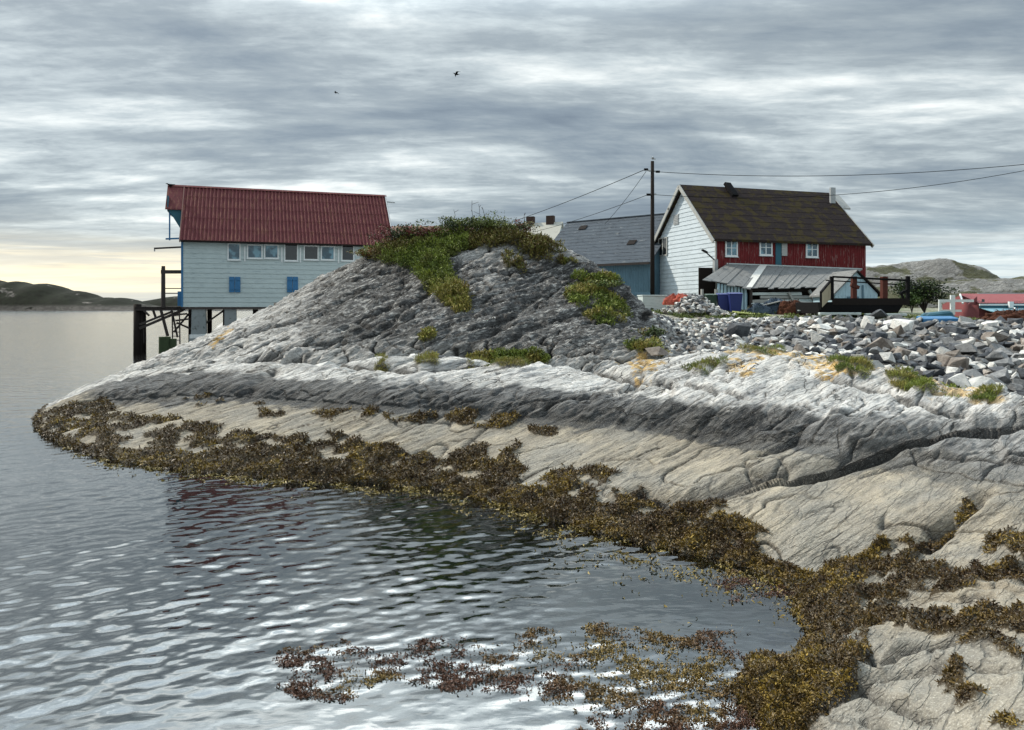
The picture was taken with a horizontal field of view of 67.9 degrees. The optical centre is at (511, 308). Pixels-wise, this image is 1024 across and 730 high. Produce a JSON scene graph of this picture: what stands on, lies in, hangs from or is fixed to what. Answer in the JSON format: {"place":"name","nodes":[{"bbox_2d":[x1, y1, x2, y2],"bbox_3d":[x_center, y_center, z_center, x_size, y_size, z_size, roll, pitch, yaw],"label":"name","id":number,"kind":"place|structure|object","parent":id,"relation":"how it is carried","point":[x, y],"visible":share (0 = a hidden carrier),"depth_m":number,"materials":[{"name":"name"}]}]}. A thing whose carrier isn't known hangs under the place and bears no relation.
{"place":"outdoors","nodes":[
{"label":"outdoors","id":0,"kind":"place"},
{"bbox_2d":[0,280,160,310],"bbox_3d":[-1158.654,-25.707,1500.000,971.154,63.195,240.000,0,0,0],"label":"hill","id":1,"kind":"structure","parent":0,"point":[19,296],"depth_m":1423.79,"materials":[{"name":"plant"}]},
{"bbox_2d":[143,296,260,309],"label":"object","id":2,"kind":"structure","parent":0,"point":[172,301],"depth_m":1817.27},
{"bbox_2d":[0,310,635,644],"bbox_3d":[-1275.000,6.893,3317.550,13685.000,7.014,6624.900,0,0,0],"label":"water","id":3,"kind":"structure","parent":0,"point":[47,357],"depth_m":16.64,"materials":[{"name":"liquid"}]},
{"bbox_2d":[133,266,184,354],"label":"jetty","id":4,"kind":"object","parent":3,"relation":"in","point":[140,313],"visible":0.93,"depth_m":56.18,"materials":[{"name":"brown wood"}]},
{"bbox_2d":[171,308,180,343],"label":"ladder","id":5,"kind":"object","parent":4,"relation":"hanging from","point":[179,325],"visible":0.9,"depth_m":56.35,"materials":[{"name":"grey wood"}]},
{"bbox_2d":[56,441,797,646],"bbox_3d":[-3.907,3.399,14.296,18.467,0.042,3.232,0,0,38],"label":"shore seaweed","id":6,"kind":"object","parent":3,"relation":"on","point":[523,515],"visible":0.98,"depth_m":11.32,"materials":[{"name":"plant"}]},
{"bbox_2d":[272,569,793,729],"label":"floating seaweed","id":7,"kind":"object","parent":3,"relation":"on","point":[674,721],"visible":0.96,"depth_m":7.04,"materials":[{"name":"plant"}]},
{"bbox_2d":[0,231,1023,729],"bbox_3d":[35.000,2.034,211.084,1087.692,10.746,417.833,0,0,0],"label":"ground","id":8,"kind":"structure","parent":0,"point":[812,461],"depth_m":12.02,"materials":[{"name":"stone"}]},
{"bbox_2d":[159,337,176,353],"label":"green storage box","id":9,"kind":"object","parent":8,"relation":"on","point":[166,343],"visible":0.4,"depth_m":51.21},
{"bbox_2d":[154,185,394,342],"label":"boathouse","id":10,"kind":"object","parent":8,"relation":"on","point":[255,250],"visible":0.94,"depth_m":58.42,"materials":[{"name":"blue paint"}]},
{"bbox_2d":[227,243,240,260],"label":"window","id":11,"kind":"structure","parent":10,"relation":"in","point":[233,249],"depth_m":57.10,"materials":[{"name":"glass"}]},
{"bbox_2d":[247,244,262,258],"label":"window","id":12,"kind":"structure","parent":10,"relation":"in","point":[254,251],"depth_m":57.58,"materials":[{"name":"white paint"}]},
{"bbox_2d":[264,244,278,258],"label":"window","id":13,"kind":"structure","parent":10,"relation":"in","point":[271,251],"depth_m":57.98,"materials":[{"name":"glass"}]},
{"bbox_2d":[284,245,298,261],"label":"window","id":14,"kind":"structure","parent":10,"relation":"in","point":[290,251],"depth_m":58.44,"materials":[{"name":"white paint"}]},
{"bbox_2d":[303,245,318,260],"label":"window","id":15,"kind":"structure","parent":10,"relation":"in","point":[311,252],"depth_m":58.93,"materials":[{"name":"glass"}]},
{"bbox_2d":[320,246,334,260],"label":"window","id":16,"kind":"structure","parent":10,"relation":"in","point":[327,252],"depth_m":59.35,"materials":[{"name":"glass"}]},
{"bbox_2d":[341,246,353,261],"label":"window","id":17,"kind":"structure","parent":10,"relation":"in","point":[345,256],"depth_m":59.83,"materials":[{"name":"glass"}]},
{"bbox_2d":[346,247,381,259],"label":"shrub","id":18,"kind":"object","parent":8,"relation":"on","point":[364,253],"visible":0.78,"depth_m":31.20,"materials":[{"name":"green plant"}]},
{"bbox_2d":[367,222,411,245],"bbox_3d":[-5.002,-2.934,31.471,2.105,1.345,1.635,0,0,-29],"label":"shrub","id":19,"kind":"object","parent":8,"relation":"on","point":[393,233],"visible":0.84,"depth_m":31.35,"materials":[{"name":"green plant"}]},
{"bbox_2d":[393,219,434,238],"bbox_3d":[-4.133,-3.144,31.450,2.202,1.259,1.745,0,0,0],"label":"shrub","id":20,"kind":"object","parent":8,"relation":"on","point":[411,229],"visible":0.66,"depth_m":31.18,"materials":[{"name":"green plant"}]},
{"bbox_2d":[403,224,447,237],"bbox_3d":[-3.543,-3.031,31.133,1.869,0.845,1.575,0,0,0],"label":"shrub","id":21,"kind":"object","parent":8,"relation":"on","point":[434,228],"visible":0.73,"depth_m":30.89,"materials":[{"name":"green plant"}]},
{"bbox_2d":[420,215,483,232],"bbox_3d":[-2.253,-3.342,30.949,2.457,0.920,2.119,0,0,17],"label":"shrub","id":22,"kind":"object","parent":8,"relation":"on","point":[449,223],"visible":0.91,"depth_m":30.83,"materials":[{"name":"green plant"}]},
{"bbox_2d":[451,210,510,230],"bbox_3d":[-1.316,-3.459,31.214,2.344,1.125,2.556,0,0,-38],"label":"shrub","id":23,"kind":"object","parent":8,"relation":"on","point":[482,224],"visible":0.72,"depth_m":30.82,"materials":[{"name":"green plant"}]},
{"bbox_2d":[480,219,530,230],"bbox_3d":[-0.254,-3.220,30.976,2.209,0.738,1.830,0,0,0],"label":"shrub","id":24,"kind":"object","parent":8,"relation":"on","point":[492,225],"visible":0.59,"depth_m":30.58,"materials":[{"name":"green plant"}]},
{"bbox_2d":[507,217,539,231],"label":"shrub","id":25,"kind":"object","parent":8,"relation":"on","point":[525,222],"visible":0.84,"depth_m":30.86,"materials":[{"name":"green plant"}]},
{"bbox_2d":[31,392,1023,729],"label":"seaweed","id":26,"kind":"object","parent":8,"relation":"on","point":[801,684],"visible":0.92,"depth_m":10.61,"materials":[{"name":"plant"}]},
{"bbox_2d":[512,215,563,239],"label":"house","id":27,"kind":"structure","parent":8,"relation":"on","point":[553,232],"depth_m":86.61,"materials":[{"name":"white"}]},
{"bbox_2d":[564,278,624,288],"bbox_3d":[3.017,-0.826,27.477,2.299,0.556,1.487,0,0,0],"label":"shrub","id":28,"kind":"object","parent":8,"relation":"on","point":[605,283],"visible":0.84,"depth_m":27.19,"materials":[{"name":"green plant"}]},
{"bbox_2d":[554,213,664,294],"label":"slate barn","id":29,"kind":"structure","parent":8,"relation":"on","point":[619,245],"depth_m":59.83,"materials":[{"name":"grey wood"}]},
{"bbox_2d":[631,325,667,337],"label":"shrub","id":30,"kind":"object","parent":8,"relation":"on","point":[653,330],"visible":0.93,"depth_m":23.93,"materials":[{"name":"green plant"}]},
{"bbox_2d":[644,161,659,294],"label":"power pole","id":31,"kind":"object","parent":8,"relation":"on","point":[652,260],"visible":0.94,"depth_m":46.90,"materials":[{"name":"brown wood"}]},
{"bbox_2d":[509,170,643,222],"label":"power line","id":32,"kind":"object","parent":31,"relation":"attached to","point":[584,194],"visible":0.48,"depth_m":54.66,"materials":[{"name":"black paint"}]},
{"bbox_2d":[663,171,1020,197],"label":"power line","id":33,"kind":"object","parent":31,"relation":"attached to","point":[853,193],"visible":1,"depth_m":43.90,"materials":[{"name":"black paint"}]},
{"bbox_2d":[665,164,1023,175],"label":"power line","id":34,"kind":"object","parent":31,"relation":"attached to","point":[851,175],"visible":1,"depth_m":43.18,"materials":[{"name":"black paint"}]},
{"bbox_2d":[637,295,666,310],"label":"storage box","id":35,"kind":"object","parent":8,"relation":"on","point":[655,302],"visible":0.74,"depth_m":44.50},
{"bbox_2d":[645,346,668,355],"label":"boulder","id":36,"kind":"object","parent":8,"relation":"on","point":[655,351],"visible":1,"depth_m":21.11,"materials":[{"name":"brown stone"}]},
{"bbox_2d":[662,293,675,304],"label":"rope bundle","id":37,"kind":"object","parent":8,"relation":"on","point":[668,300],"visible":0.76,"depth_m":43.06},
{"bbox_2d":[672,293,688,301],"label":"rope bundle","id":38,"kind":"object","parent":37,"relation":"on","point":[678,297],"visible":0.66,"depth_m":42.80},
{"bbox_2d":[359,220,1004,402],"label":"heath grass","id":39,"kind":"structure","parent":8,"relation":"on","point":[420,256],"depth_m":26.71,"materials":[{"name":"green plant"}]},
{"bbox_2d":[704,294,716,305],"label":"wheelie bin","id":40,"kind":"object","parent":8,"relation":"on","point":[712,298],"visible":0.48,"depth_m":42.31,"materials":[{"name":"green plastic"}]},
{"bbox_2d":[716,293,728,310],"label":"wheelie bin","id":41,"kind":"object","parent":8,"relation":"on","point":[722,301],"visible":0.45,"depth_m":42.11,"materials":[{"name":"blue plastic"}]},
{"bbox_2d":[727,292,742,311],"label":"wheelie bin","id":42,"kind":"object","parent":8,"relation":"on","point":[735,301],"visible":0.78,"depth_m":41.59,"materials":[{"name":"blue plastic"}]},
{"bbox_2d":[725,322,750,337],"bbox_3d":[8.712,0.803,29.399,0.729,0.600,1.299,-15,6,-43],"label":"boulder","id":43,"kind":"object","parent":8,"relation":"on","point":[741,330],"visible":0.87,"depth_m":29.06,"materials":[{"name":"stone"}]},
{"bbox_2d":[747,303,771,313],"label":"net heap","id":44,"kind":"object","parent":8,"relation":"on","point":[758,307],"visible":0.86,"depth_m":40.99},
{"bbox_2d":[654,182,873,296],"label":"gabled house","id":45,"kind":"structure","parent":8,"relation":"on","point":[696,230],"depth_m":53.12,"materials":[{"name":"white"}]},
{"bbox_2d":[658,237,667,255],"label":"window","id":46,"kind":"structure","parent":45,"relation":"in","point":[663,241],"depth_m":56.56,"materials":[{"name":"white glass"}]},
{"bbox_2d":[725,241,737,256],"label":"window","id":47,"kind":"structure","parent":45,"relation":"in","point":[731,248],"depth_m":50.27,"materials":[{"name":"white paint"}]},
{"bbox_2d":[759,243,772,255],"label":"window","id":48,"kind":"structure","parent":45,"relation":"in","point":[765,249],"depth_m":51.06,"materials":[{"name":"white paint"}]},
{"bbox_2d":[775,243,781,264],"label":"loft door","id":49,"kind":"structure","parent":45,"relation":"in","point":[778,246],"depth_m":51.39,"materials":[{"name":"teal paint"}]},
{"bbox_2d":[805,244,817,257],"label":"window","id":50,"kind":"structure","parent":45,"relation":"in","point":[811,249],"depth_m":52.18,"materials":[{"name":"white paint"}]},
{"bbox_2d":[763,297,782,313],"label":"net heap","id":51,"kind":"object","parent":8,"relation":"on","point":[774,306],"visible":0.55,"depth_m":41.34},
{"bbox_2d":[698,263,861,309],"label":"lean to shed","id":52,"kind":"object","parent":8,"relation":"on","point":[757,283],"visible":0.65,"depth_m":48.15,"materials":[{"name":"metal"}]},
{"bbox_2d":[777,299,805,314],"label":"net heap","id":53,"kind":"object","parent":8,"relation":"on","point":[787,307],"visible":0.77,"depth_m":40.80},
{"bbox_2d":[794,344,805,352],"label":"boulder","id":54,"kind":"object","parent":8,"relation":"on","point":[798,347],"visible":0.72,"depth_m":25.78,"materials":[{"name":"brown stone"}]},
{"bbox_2d":[797,340,812,347],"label":"boulder","id":55,"kind":"object","parent":8,"relation":"on","point":[806,343],"visible":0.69,"depth_m":26.97,"materials":[{"name":"grey stone"}]},
{"bbox_2d":[651,309,979,319],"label":"yard grass","id":56,"kind":"structure","parent":8,"relation":"on","point":[756,315],"depth_m":37.64,"materials":[{"name":"green plant"}]},
{"bbox_2d":[811,332,824,341],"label":"boulder","id":57,"kind":"object","parent":8,"relation":"on","point":[815,337],"visible":0.76,"depth_m":28.20,"materials":[{"name":"stone"}]},
{"bbox_2d":[808,324,832,330],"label":"boulder","id":58,"kind":"object","parent":8,"relation":"on","point":[826,327],"visible":0.66,"depth_m":30.12,"materials":[{"name":"stone"}]},
{"bbox_2d":[648,294,1023,380],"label":"rubble","id":59,"kind":"object","parent":8,"relation":"on","point":[692,303],"visible":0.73,"depth_m":28.80,"materials":[{"name":"stone"}]},
{"bbox_2d":[916,316,958,322],"bbox_3d":[19.293,0.531,34.495,1.840,0.413,0.884,0,0,-3],"label":"boat","id":60,"kind":"object","parent":59,"relation":"on","point":[939,318],"visible":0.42,"depth_m":34.09,"materials":[{"name":"paint"}]},
{"bbox_2d":[818,312,860,314],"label":"timber beam","id":61,"kind":"structure","parent":8,"relation":"on","point":[839,313],"depth_m":36.44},
{"bbox_2d":[809,270,879,301],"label":"gable shed","id":62,"kind":"structure","parent":8,"relation":"on","point":[864,290],"depth_m":43.13,"materials":[{"name":"metal"}]},
{"bbox_2d":[840,343,855,349],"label":"boulder","id":63,"kind":"object","parent":8,"relation":"on","point":[848,346],"visible":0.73,"depth_m":26.60,"materials":[{"name":"stone"}]},
{"bbox_2d":[845,322,855,330],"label":"boulder","id":64,"kind":"object","parent":8,"relation":"on","point":[850,326],"visible":0.69,"depth_m":30.68,"materials":[{"name":"stone"}]},
{"bbox_2d":[795,276,909,316],"bbox_3d":[17.613,-0.475,38.486,5.887,2.319,3.544,0,0,-4],"label":"dump trailer","id":65,"kind":"object","parent":8,"relation":"on","point":[883,302],"visible":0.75,"depth_m":37.67,"materials":[{"name":"black paint"}]},
{"bbox_2d":[860,316,873,327],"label":"boulder","id":66,"kind":"object","parent":8,"relation":"on","point":[866,319],"visible":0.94,"depth_m":30.83,"materials":[{"name":"stone"}]},
{"bbox_2d":[869,346,883,354],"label":"boulder","id":67,"kind":"object","parent":8,"relation":"on","point":[875,350],"visible":0.75,"depth_m":25.66,"materials":[{"name":"grey stone"}]},
{"bbox_2d":[870,360,884,367],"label":"boulder","id":68,"kind":"object","parent":8,"relation":"on","point":[876,363],"visible":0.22,"depth_m":22.62,"materials":[{"name":"stone"}]},
{"bbox_2d":[868,309,887,318],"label":"boulder","id":69,"kind":"object","parent":8,"relation":"on","point":[878,313],"visible":0.74,"depth_m":34.75,"materials":[{"name":"stone"}]},
{"bbox_2d":[869,331,887,341],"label":"boulder","id":70,"kind":"object","parent":8,"relation":"on","point":[882,334],"visible":0.68,"depth_m":28.31,"materials":[{"name":"stone"}]},
{"bbox_2d":[864,337,894,350],"bbox_3d":[12.961,1.330,26.900,1.110,0.643,1.004,9,-3,-3],"label":"boulder","id":71,"kind":"object","parent":8,"relation":"on","point":[880,342],"visible":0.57,"depth_m":26.48,"materials":[{"name":"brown stone"}]},
{"bbox_2d":[879,352,896,363],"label":"boulder","id":72,"kind":"object","parent":8,"relation":"on","point":[887,356],"visible":1,"depth_m":23.88,"materials":[{"name":"stone"}]},
{"bbox_2d":[891,325,907,338],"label":"boulder","id":73,"kind":"object","parent":8,"relation":"on","point":[898,330],"visible":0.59,"depth_m":28.86,"materials":[{"name":"brown stone"}]},
{"bbox_2d":[890,319,913,330],"bbox_3d":[15.740,0.756,30.537,0.800,0.723,0.729,0,0,0],"label":"boulder","id":74,"kind":"object","parent":8,"relation":"on","point":[905,324],"visible":0.71,"depth_m":30.38,"materials":[{"name":"stone"}]},
{"bbox_2d":[894,346,911,356],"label":"boulder","id":75,"kind":"object","parent":8,"relation":"on","point":[906,352],"visible":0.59,"depth_m":25.28,"materials":[{"name":"brown stone"}]},
{"bbox_2d":[899,293,925,312],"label":"bush","id":76,"kind":"object","parent":8,"relation":"on","point":[915,300],"visible":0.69,"depth_m":50.76,"materials":[{"name":"green plant"}]},
{"bbox_2d":[911,341,927,347],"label":"boulder","id":77,"kind":"object","parent":8,"relation":"on","point":[919,344],"visible":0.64,"depth_m":26.93,"materials":[{"name":"stone"}]},
{"bbox_2d":[888,276,959,312],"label":"bush","id":78,"kind":"object","parent":8,"relation":"on","point":[930,288],"visible":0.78,"depth_m":51.50,"materials":[{"name":"green plant"}]},
{"bbox_2d":[918,321,937,328],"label":"boulder","id":79,"kind":"object","parent":8,"relation":"on","point":[926,325],"visible":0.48,"depth_m":30.93,"materials":[{"name":"stone"}]},
{"bbox_2d":[922,370,934,377],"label":"boulder","id":80,"kind":"object","parent":8,"relation":"on","point":[930,373],"visible":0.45,"depth_m":22.31,"materials":[{"name":"stone"}]},
{"bbox_2d":[921,311,954,316],"bbox_3d":[20.998,0.355,37.484,1.529,0.509,0.923,0,0,0],"label":"upturned boat","id":81,"kind":"object","parent":8,"relation":"on","point":[943,313],"visible":0.5,"depth_m":37.13,"materials":[{"name":"teal paint"}]},
{"bbox_2d":[935,347,950,353],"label":"boulder","id":82,"kind":"object","parent":8,"relation":"on","point":[942,350],"visible":0.66,"depth_m":25.59,"materials":[{"name":"stone"}]},
{"bbox_2d":[936,354,951,365],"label":"boulder","id":83,"kind":"object","parent":8,"relation":"on","point":[943,359],"visible":0.47,"depth_m":24.22,"materials":[{"name":"brown stone"}]},
{"bbox_2d":[940,337,954,345],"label":"boulder","id":84,"kind":"object","parent":8,"relation":"on","point":[945,340],"visible":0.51,"depth_m":27.29,"materials":[{"name":"grey stone"}]},
{"bbox_2d":[945,366,959,373],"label":"boulder","id":85,"kind":"object","parent":8,"relation":"on","point":[951,369],"visible":0.54,"depth_m":23.16,"materials":[{"name":"stone"}]},
{"bbox_2d":[945,349,960,356],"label":"boulder","id":86,"kind":"object","parent":8,"relation":"on","point":[953,353],"visible":0.39,"depth_m":25.05,"materials":[{"name":"grey stone"}]},
{"bbox_2d":[938,295,973,314],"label":"fence","id":87,"kind":"object","parent":8,"relation":"on","point":[952,300],"visible":0.89,"depth_m":40.50,"materials":[{"name":"white paint"}]},
{"bbox_2d":[944,325,967,334],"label":"boulder","id":88,"kind":"object","parent":8,"relation":"on","point":[953,329],"visible":0.72,"depth_m":29.39,"materials":[{"name":"stone"}]},
{"bbox_2d":[946,357,968,369],"bbox_3d":[13.891,1.766,23.727,0.590,0.550,0.604,0,0,-24],"label":"boulder","id":89,"kind":"object","parent":8,"relation":"on","point":[962,362],"visible":0.71,"depth_m":23.53,"materials":[{"name":"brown stone"}]},
{"bbox_2d":[947,373,971,388],"bbox_3d":[11.232,1.837,19.104,0.570,0.483,0.895,0,0,24],"label":"boulder","id":90,"kind":"object","parent":8,"relation":"on","point":[961,379],"visible":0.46,"depth_m":18.84,"materials":[{"name":"stone"}]},
{"bbox_2d":[953,334,968,340],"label":"boulder","id":91,"kind":"object","parent":8,"relation":"on","point":[959,337],"visible":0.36,"depth_m":27.89,"materials":[{"name":"stone"}]},
{"bbox_2d":[958,316,973,322],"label":"boulder","id":92,"kind":"object","parent":8,"relation":"on","point":[963,318],"visible":0.48,"depth_m":32.53,"materials":[{"name":"stone"}]},
{"bbox_2d":[955,342,977,353],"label":"boulder","id":93,"kind":"object","parent":8,"relation":"on","point":[969,347],"visible":0.93,"depth_m":25.48,"materials":[{"name":"grey stone"}]},
{"bbox_2d":[963,369,983,377],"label":"boulder","id":94,"kind":"object","parent":8,"relation":"on","point":[971,372],"visible":0.42,"depth_m":22.23,"materials":[{"name":"grey stone"}]},
{"bbox_2d":[969,376,995,386],"bbox_3d":[12.809,2.093,20.951,0.864,0.489,0.729,0,0,-8],"label":"boulder","id":95,"kind":"object","parent":8,"relation":"on","point":[978,381],"visible":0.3,"depth_m":20.83,"materials":[{"name":"stone"}]},
{"bbox_2d":[942,293,1023,317],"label":"red boathouse","id":96,"kind":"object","parent":8,"relation":"on","point":[981,305],"visible":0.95,"depth_m":52.62,"materials":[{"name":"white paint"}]},
{"bbox_2d":[981,321,997,327],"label":"boulder","id":97,"kind":"object","parent":8,"relation":"on","point":[990,323],"visible":0.47,"depth_m":30.91,"materials":[{"name":"stone"}]},
{"bbox_2d":[986,337,997,345],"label":"boulder","id":98,"kind":"object","parent":8,"relation":"on","point":[991,339],"visible":0.71,"depth_m":26.41,"materials":[{"name":"stone"}]},
{"bbox_2d":[981,332,1008,342],"bbox_3d":[17.752,1.069,27.923,0.991,0.479,0.689,0,0,-2],"label":"boulder","id":99,"kind":"object","parent":8,"relation":"on","point":[999,337],"visible":0.53,"depth_m":27.62,"materials":[{"name":"grey stone"}]},
{"bbox_2d":[985,350,1006,361],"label":"boulder","id":100,"kind":"object","parent":8,"relation":"on","point":[992,356],"visible":0.63,"depth_m":24.21,"materials":[{"name":"grey stone"}]},
{"bbox_2d":[985,368,1010,383],"bbox_3d":[14.046,2.083,21.968,0.631,0.746,0.426,0,0,14],"label":"boulder","id":101,"kind":"object","parent":8,"relation":"on","point":[1002,375],"visible":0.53,"depth_m":21.87,"materials":[{"name":"grey stone"}]},
{"bbox_2d":[976,307,1023,320],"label":"net heap","id":102,"kind":"object","parent":8,"relation":"on","point":[1009,313],"visible":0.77,"depth_m":35.67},
{"bbox_2d":[991,325,1010,332],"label":"boulder","id":103,"kind":"object","parent":8,"relation":"on","point":[1007,329],"visible":0.4,"depth_m":30.18,"materials":[{"name":"grey stone"}]},
{"bbox_2d":[993,357,1014,367],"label":"boulder","id":104,"kind":"object","parent":8,"relation":"on","point":[1004,362],"visible":0.65,"depth_m":23.70,"materials":[{"name":"grey stone"}]},
{"bbox_2d":[1007,383,1023,391],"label":"boulder","id":105,"kind":"object","parent":8,"relation":"on","point":[1012,387],"visible":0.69,"depth_m":20.78,"materials":[{"name":"grey stone"}]},
{"bbox_2d":[1007,318,1023,324],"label":"boulder","id":106,"kind":"object","parent":8,"relation":"on","point":[1018,321],"visible":0.65,"depth_m":32.26,"materials":[{"name":"stone"}]},
{"bbox_2d":[0,0,1023,300],"label":"sky","id":107,"kind":"structure","parent":0,"point":[105,104],"materials":[{"name":"grey"}]},
{"bbox_2d":[866,258,999,286],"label":"hill","id":108,"kind":"structure","parent":0,"point":[940,269],"depth_m":111.94,"materials":[{"name":"stone"}]},
{"bbox_2d":[876,276,1023,307],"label":"hill","id":109,"kind":"structure","parent":0,"point":[987,285],"depth_m":83.96,"materials":[{"name":"stone"}]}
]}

